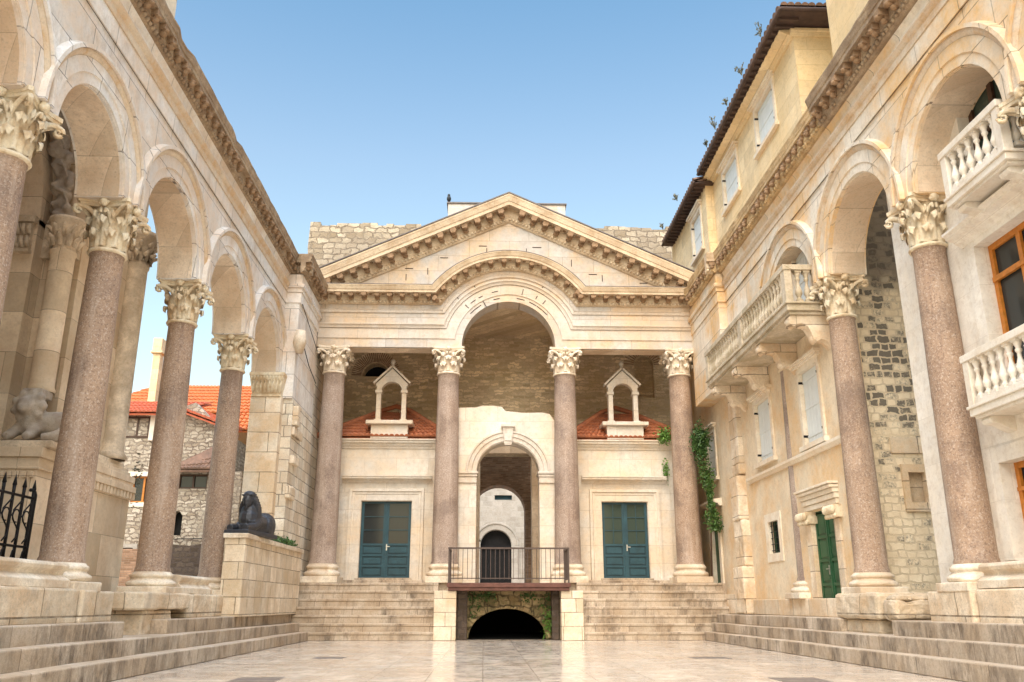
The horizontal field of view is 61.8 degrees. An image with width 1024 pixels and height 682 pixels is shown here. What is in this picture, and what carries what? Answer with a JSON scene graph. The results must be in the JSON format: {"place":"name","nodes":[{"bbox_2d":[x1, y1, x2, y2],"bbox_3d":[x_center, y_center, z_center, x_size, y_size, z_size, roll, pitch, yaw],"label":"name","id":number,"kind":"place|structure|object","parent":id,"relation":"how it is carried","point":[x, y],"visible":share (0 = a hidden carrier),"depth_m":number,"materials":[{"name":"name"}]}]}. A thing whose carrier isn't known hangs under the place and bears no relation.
{"place":"outdoors","nodes":[
{"label":"outdoors","id":0,"kind":"place"},
{"bbox_2d":[123,544,137,548],"bbox_3d":[-14.425,8.017,31.683,1.030,0.980,0.225,1,-17,-2],"label":"ledge","id":1,"kind":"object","parent":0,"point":[125,546],"depth_m":31.71,"materials":[{"name":"white stone"}]},
{"bbox_2d":[121,401,245,548],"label":"stone house","id":2,"kind":"structure","parent":0,"point":[199,430],"depth_m":32.91,"materials":[{"name":"grey stone"}]},
{"bbox_2d":[131,451,143,507],"bbox_3d":[-8.477,3.114,19.272,0.298,1.292,0.281,6,-18,-18],"label":"dry creeper","id":3,"kind":"object","parent":2,"relation":"attached to","point":[136,476],"visible":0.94,"depth_m":19.30,"materials":[{"name":"brown plant"}]},
{"bbox_2d":[128,472,147,506],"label":"window","id":4,"kind":"structure","parent":2,"relation":"in","point":[139,498],"depth_m":32.48,"materials":[{"name":"white stone"}]},
{"bbox_2d":[126,417,150,437],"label":"window","id":5,"kind":"structure","parent":2,"relation":"in","point":[136,436],"depth_m":32.99,"materials":[{"name":"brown wood"}]},
{"bbox_2d":[131,338,251,444],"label":"orange roof house","id":6,"kind":"structure","parent":2,"relation":"on","point":[201,393],"depth_m":38.37,"materials":[{"name":"tile"}]},
{"bbox_2d":[433,591,456,640],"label":"stone pier","id":7,"kind":"structure","parent":0,"point":[445,618],"depth_m":26.80,"materials":[{"name":"beige stone"}]},
{"bbox_2d":[132,0,825,392],"label":"sky","id":8,"kind":"structure","parent":0,"point":[343,111],"materials":[{"name":"blue"}]},
{"bbox_2d":[308,222,672,266],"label":"ruined wall","id":9,"kind":"structure","parent":0,"point":[328,244],"depth_m":39.00,"materials":[{"name":"stone"}]},
{"bbox_2d":[479,488,523,582],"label":"house","id":10,"kind":"structure","parent":0,"point":[501,517],"depth_m":53.92,"materials":[{"name":"white stone"}]},
{"bbox_2d":[480,531,510,582],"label":"door","id":11,"kind":"structure","parent":10,"relation":"in","point":[493,538],"depth_m":53.76,"materials":[{"name":"black metal"}]},
{"bbox_2d":[495,495,511,499],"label":"window","id":12,"kind":"structure","parent":10,"relation":"in","point":[497,497],"depth_m":54.69,"materials":[{"name":"glass"}]},
{"bbox_2d":[480,457,530,582],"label":"brick arch","id":13,"kind":"structure","parent":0,"point":[512,474],"depth_m":39.30,"materials":[{"name":"brown brick"}]},
{"bbox_2d":[110,639,962,681],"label":"ground","id":14,"kind":"structure","parent":0,"point":[508,660],"depth_m":16.11,"materials":[{"name":"stone"}]},
{"bbox_2d":[0,632,307,681],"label":"side steps","id":15,"kind":"structure","parent":14,"relation":"on","point":[109,670],"depth_m":13.87,"materials":[{"name":"stone"}]},
{"bbox_2d":[0,623,298,673],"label":"side steps","id":16,"kind":"structure","parent":15,"relation":"on","point":[17,659],"depth_m":13.60,"materials":[{"name":"stone"}]},
{"bbox_2d":[0,622,123,648],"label":"side steps","id":17,"kind":"structure","parent":16,"relation":"on","point":[11,636],"depth_m":12.24,"materials":[{"name":"stone"}]},
{"bbox_2d":[0,0,327,634],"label":"arcade","id":18,"kind":"object","parent":16,"relation":"on","point":[124,87],"visible":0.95,"depth_m":17.49,"materials":[{"name":"grey stone"}]},
{"bbox_2d":[0,472,36,558],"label":"iron fence","id":19,"kind":"object","parent":18,"relation":"on","point":[28,526],"visible":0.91,"depth_m":13.37,"materials":[{"name":"black metal"}]},
{"bbox_2d":[149,614,290,633],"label":"side steps","id":20,"kind":"structure","parent":16,"relation":"on","point":[168,626],"depth_m":19.14,"materials":[{"name":"stone"}]},
{"bbox_2d":[220,533,303,616],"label":"wall","id":21,"kind":"structure","parent":20,"relation":"on","point":[260,576],"depth_m":22.77,"materials":[{"name":"stone"}]},
{"bbox_2d":[224,491,276,538],"bbox_3d":[-6.903,4.658,22.937,0.708,1.169,2.100,-2,-17,6],"label":"sphinx statue","id":22,"kind":"object","parent":21,"relation":"on","point":[254,520],"visible":0.79,"depth_m":22.51,"materials":[{"name":"black stone"}]},
{"bbox_2d":[270,533,297,546],"bbox_3d":[-6.841,5.852,25.294,0.478,0.310,3.469,1,-17,-2],"label":"moss plant","id":23,"kind":"object","parent":21,"relation":"on","point":[286,540],"visible":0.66,"depth_m":25.63,"materials":[{"name":"green plant"}]},
{"bbox_2d":[226,677,285,681],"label":"pavement slab","id":24,"kind":"structure","parent":14,"relation":"on","point":[257,679],"depth_m":12.84,"materials":[{"name":"beige stone"}]},
{"bbox_2d":[312,657,344,658],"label":"pavement slab","id":25,"kind":"structure","parent":14,"relation":"on","point":[328,658],"depth_m":17.85,"materials":[{"name":"beige stone"}]},
{"bbox_2d":[291,583,438,640],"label":"portico steps","id":26,"kind":"structure","parent":14,"relation":"on","point":[364,611],"depth_m":27.47,"materials":[{"name":"stone"}]},
{"bbox_2d":[457,591,559,639],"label":"cellar arch","id":27,"kind":"structure","parent":14,"relation":"on","point":[508,615],"depth_m":27.98,"materials":[{"name":"brown stone"}]},
{"bbox_2d":[447,547,570,590],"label":"platform","id":28,"kind":"structure","parent":27,"relation":"on","point":[564,586],"depth_m":27.09,"materials":[{"name":"brown metal"}]},
{"bbox_2d":[467,591,550,621],"bbox_3d":[-0.045,8.630,27.780,2.842,1.227,0.339,1,-17,-2],"label":"hanging plant","id":29,"kind":"object","parent":28,"relation":"hanging from","point":[488,594],"visible":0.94,"depth_m":27.84,"materials":[{"name":"green plant"}]},
{"bbox_2d":[541,606,551,639],"bbox_3d":[1.205,9.222,27.623,0.572,1.302,0.291,1,-17,-2],"label":"hanging plant","id":30,"kind":"object","parent":27,"relation":"hanging from","point":[548,624],"visible":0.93,"depth_m":27.62,"materials":[{"name":"green plant"}]},
{"bbox_2d":[439,583,726,593],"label":"terrace","id":31,"kind":"structure","parent":14,"relation":"on","point":[443,587],"depth_m":28.74,"materials":[{"name":"stone"}]},
{"bbox_2d":[118,549,137,585],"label":"brick wall","id":32,"kind":"structure","parent":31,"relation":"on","point":[128,561],"depth_m":30.67,"materials":[{"name":"brick"}]},
{"bbox_2d":[170,544,200,575],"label":"dark wall","id":33,"kind":"structure","parent":32,"relation":"on","point":[185,559],"depth_m":30.69,"materials":[{"name":"stone"}]},
{"bbox_2d":[173,435,243,545],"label":"annex house","id":34,"kind":"structure","parent":32,"relation":"on","point":[192,497],"depth_m":31.71,"materials":[{"name":"grey stone"}]},
{"bbox_2d":[174,512,181,534],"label":"arched window","id":35,"kind":"structure","parent":34,"relation":"in","point":[178,521],"depth_m":31.73,"materials":[{"name":"black glass"}]},
{"bbox_2d":[179,474,207,488],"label":"window","id":36,"kind":"structure","parent":34,"relation":"in","point":[187,481],"depth_m":32.07,"materials":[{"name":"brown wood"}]},
{"bbox_2d":[317,359,436,582],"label":"chapel","id":37,"kind":"structure","parent":31,"relation":"on","point":[385,517],"depth_m":30.87,"materials":[{"name":"stone"}]},
{"bbox_2d":[359,502,411,577],"bbox_3d":[-4.521,7.088,30.554,1.780,2.669,0.110,1,-17,-2],"label":"door","id":38,"kind":"structure","parent":37,"relation":"in","point":[385,526],"depth_m":30.57,"materials":[{"name":"teal paint"}]},
{"bbox_2d":[457,406,554,582],"bbox_3d":[-0.159,5.432,30.577,4.450,6.249,1.040,1,-17,-2],"label":"archway","id":39,"kind":"object","parent":31,"relation":"on","point":[484,431],"visible":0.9,"depth_m":30.67,"materials":[{"name":"stone"}]},
{"bbox_2d":[343,336,669,582],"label":"vestibule wall","id":40,"kind":"structure","parent":31,"relation":"on","point":[512,374],"depth_m":35.57,"materials":[{"name":"brown brick"}]},
{"bbox_2d":[365,367,385,376],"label":"lunette window","id":41,"kind":"structure","parent":40,"relation":"in","point":[377,371],"depth_m":36.17,"materials":[{"name":"black glass"}]},
{"bbox_2d":[447,202,566,214],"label":"parapet block","id":42,"kind":"structure","parent":40,"relation":"on","point":[453,207],"depth_m":37.36,"materials":[{"name":"stone"}]},
{"bbox_2d":[634,359,652,397],"bbox_3d":[5.533,1.610,36.186,1.100,2.200,0.020,1,-17,-2],"label":"blocked window","id":43,"kind":"structure","parent":40,"relation":"in","point":[642,367],"depth_m":36.20,"materials":[{"name":"brown brick"}]},
{"bbox_2d":[300,192,713,582],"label":"portico","id":44,"kind":"structure","parent":31,"relation":"on","point":[508,264],"depth_m":31.46,"materials":[{"name":"stone"}]},
{"bbox_2d":[576,582,728,640],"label":"portico steps","id":45,"kind":"structure","parent":14,"relation":"on","point":[651,611],"depth_m":27.79,"materials":[{"name":"stone"}]},
{"bbox_2d":[689,657,731,658],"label":"pavement slab","id":46,"kind":"structure","parent":14,"relation":"on","point":[710,657],"depth_m":18.02,"materials":[{"name":"beige stone"}]},
{"bbox_2d":[768,677,831,681],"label":"pavement slab","id":47,"kind":"structure","parent":14,"relation":"on","point":[797,679],"depth_m":12.84,"materials":[{"name":"beige stone"}]},
{"bbox_2d":[704,631,1023,681],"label":"side steps","id":48,"kind":"structure","parent":14,"relation":"on","point":[963,670],"depth_m":14.73,"materials":[{"name":"stone"}]},
{"bbox_2d":[712,623,1023,665],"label":"side steps","id":49,"kind":"structure","parent":48,"relation":"on","point":[1000,653],"depth_m":15.02,"materials":[{"name":"stone"}]},
{"bbox_2d":[717,614,848,630],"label":"side steps","id":50,"kind":"structure","parent":49,"relation":"on","point":[824,623],"depth_m":21.07,"materials":[{"name":"stone"}]},
{"bbox_2d":[684,0,1023,633],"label":"arcade","id":51,"kind":"object","parent":49,"relation":"on","point":[899,87],"visible":0.87,"depth_m":17.10,"materials":[{"name":"stone"}]},
{"bbox_2d":[892,620,1023,644],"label":"side steps","id":52,"kind":"structure","parent":49,"relation":"on","point":[997,632],"depth_m":13.46,"materials":[{"name":"stone"}]},
{"bbox_2d":[559,591,583,640],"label":"stone pier","id":53,"kind":"structure","parent":0,"point":[571,618],"depth_m":26.93,"materials":[{"name":"beige stone"}]},
{"bbox_2d":[576,361,676,582],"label":"chapel","id":54,"kind":"structure","parent":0,"point":[627,514],"depth_m":31.13,"materials":[{"name":"stone"}]},
{"bbox_2d":[602,502,649,577],"bbox_3d":[4.084,7.169,30.817,1.640,2.669,0.110,1,-17,-2],"label":"door","id":55,"kind":"structure","parent":54,"relation":"in","point":[624,524],"depth_m":30.84,"materials":[{"name":"teal paint"}]},
{"bbox_2d":[653,425,670,445],"bbox_3d":[5.599,3.589,31.535,0.778,1.014,0.585,-3,-17,8],"label":"shrub","id":56,"kind":"object","parent":54,"relation":"on","point":[666,434],"visible":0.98,"depth_m":31.49,"materials":[{"name":"green plant"}]},
{"bbox_2d":[662,458,669,480],"bbox_3d":[5.644,4.792,31.309,0.330,1.031,0.511,-9,-19,26],"label":"shrub","id":57,"kind":"object","parent":54,"relation":"on","point":[667,469],"visible":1,"depth_m":31.28,"materials":[{"name":"green plant"}]},
{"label":"right terrace","id":58,"kind":"structure","parent":0,"visible":0},
{"bbox_2d":[661,2,869,616],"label":"palace","id":59,"kind":"structure","parent":58,"relation":"on","point":[787,329],"depth_m":24.21,"materials":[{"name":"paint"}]},
{"bbox_2d":[686,199,704,266],"bbox_3d":[7.285,-4.232,33.716,0.300,2.050,1.910,1,-17,-2],"label":"shuttered window","id":60,"kind":"structure","parent":59,"relation":"in","point":[694,217],"depth_m":33.86,"materials":[{"name":"white paint"}]},
{"bbox_2d":[688,416,723,575],"bbox_3d":[6.826,5.436,29.713,1.192,5.734,0.817,1,-17,-2],"label":"ivy","id":61,"kind":"object","parent":59,"relation":"attached to","point":[700,443],"visible":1,"depth_m":29.88,"materials":[{"name":"green plant"}]},
{"bbox_2d":[702,422,719,481],"bbox_3d":[7.192,4.099,30.920,0.300,2.020,1.740,1,-17,-2],"label":"shuttered window","id":62,"kind":"structure","parent":59,"relation":"in","point":[712,455],"depth_m":30.78,"materials":[{"name":"white paint"}]},
{"bbox_2d":[709,116,716,129],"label":"roof weed","id":63,"kind":"object","parent":59,"relation":"on","point":[714,124],"visible":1,"depth_m":29.71,"materials":[{"name":"green plant"}]},
{"bbox_2d":[709,519,724,582],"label":"wall","id":64,"kind":"structure","parent":59,"relation":"in","point":[717,550],"depth_m":30.25,"materials":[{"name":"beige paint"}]},
{"bbox_2d":[716,141,741,216],"bbox_3d":[7.706,-5.682,30.198,0.300,1.850,2.210,1,-17,-2],"label":"shuttered window","id":65,"kind":"structure","parent":59,"relation":"in","point":[728,168],"depth_m":30.31,"materials":[{"name":"white paint"}]},
{"bbox_2d":[734,62,743,75],"bbox_3d":[7.132,-8.465,26.733,0.190,0.397,0.398,11,-20,-32],"label":"roof weed","id":66,"kind":"object","parent":59,"relation":"on","point":[739,70],"visible":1,"depth_m":26.73,"materials":[{"name":"green plant"}]},
{"bbox_2d":[754,22,761,36],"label":"roof weed","id":67,"kind":"object","parent":59,"relation":"on","point":[759,31],"visible":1,"depth_m":24.89,"materials":[{"name":"green plant"}]},
{"bbox_2d":[746,384,777,468],"bbox_3d":[7.384,2.542,25.103,0.300,2.170,1.880,1,-17,-2],"label":"shuttered window","id":68,"kind":"structure","parent":59,"relation":"in","point":[761,402],"depth_m":25.25,"materials":[{"name":"white paint"}]},
{"bbox_2d":[747,69,778,159],"bbox_3d":[7.830,-6.974,26.517,0.300,1.850,2.210,1,-17,-2],"label":"shuttered window","id":69,"kind":"structure","parent":59,"relation":"in","point":[763,107],"depth_m":26.59,"materials":[{"name":"white paint"}]},
{"bbox_2d":[764,511,784,562],"bbox_3d":[7.512,5.537,24.143,0.255,1.340,1.340,1,-17,-2],"label":"small window","id":70,"kind":"structure","parent":59,"relation":"in","point":[775,555],"depth_m":24.30,"materials":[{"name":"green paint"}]},
{"bbox_2d":[790,251,813,300],"bbox_3d":[7.513,-1.749,22.200,0.300,1.980,1.560,1,-17,-2],"label":"balcony door","id":71,"kind":"structure","parent":59,"relation":"in","point":[801,259],"depth_m":22.42,"materials":[{"name":"white paint"}]},
{"bbox_2d":[788,347,829,452],"bbox_3d":[7.504,1.519,21.497,0.300,2.300,1.780,1,-17,-2],"label":"shuttered window","id":72,"kind":"structure","parent":59,"relation":"in","point":[808,374],"depth_m":21.60,"materials":[{"name":"white paint"}]},
{"bbox_2d":[815,511,840,597],"bbox_3d":[7.587,5.205,20.400,0.110,2.330,1.430,1,-17,-2],"label":"door","id":73,"kind":"structure","parent":59,"relation":"in","point":[825,531],"depth_m":20.56,"materials":[{"name":"green paint"}]},
{"bbox_2d":[853,188,940,592],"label":"alley wall","id":74,"kind":"structure","parent":58,"relation":"on","point":[912,557],"depth_m":19.61,"materials":[{"name":"beige limestone blocks"},{"name":"grey stone"},{"name":"pale mortar"}]},
{"bbox_2d":[826,0,1023,582],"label":"white house","id":75,"kind":"structure","parent":58,"relation":"on","point":[980,156],"depth_m":14.22,"materials":[{"name":"stone"}]},
{"bbox_2d":[968,80,1013,162],"bbox_3d":[8.298,-3.754,14.626,0.081,2.150,1.400,1,-17,-2],"label":"balcony door","id":76,"kind":"structure","parent":75,"relation":"in","point":[991,92],"depth_m":14.98,"materials":[{"name":"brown wood"}]},
{"bbox_2d":[964,203,1023,372],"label":"window","id":77,"kind":"structure","parent":75,"relation":"in","point":[1006,254],"depth_m":14.39,"materials":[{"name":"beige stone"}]},
{"bbox_2d":[987,438,1023,560],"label":"window","id":78,"kind":"structure","parent":75,"relation":"in","point":[1001,459],"depth_m":13.83,"materials":[{"name":"beige stone"}]},
{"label":"left terrace","id":79,"kind":"structure","parent":0,"visible":0},
{"bbox_2d":[0,0,176,591],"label":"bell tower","id":80,"kind":"structure","parent":79,"relation":"on","point":[44,291],"depth_m":17.20,"materials":[{"name":"stone"}]},
{"bbox_2d":[2,388,62,440],"bbox_3d":[-8.650,1.404,15.963,1.295,1.020,0.831,1,-17,-2],"label":"lion statue","id":81,"kind":"object","parent":80,"relation":"on","point":[34,418],"visible":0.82,"depth_m":15.78,"materials":[{"name":"grey stone"}]}
]}

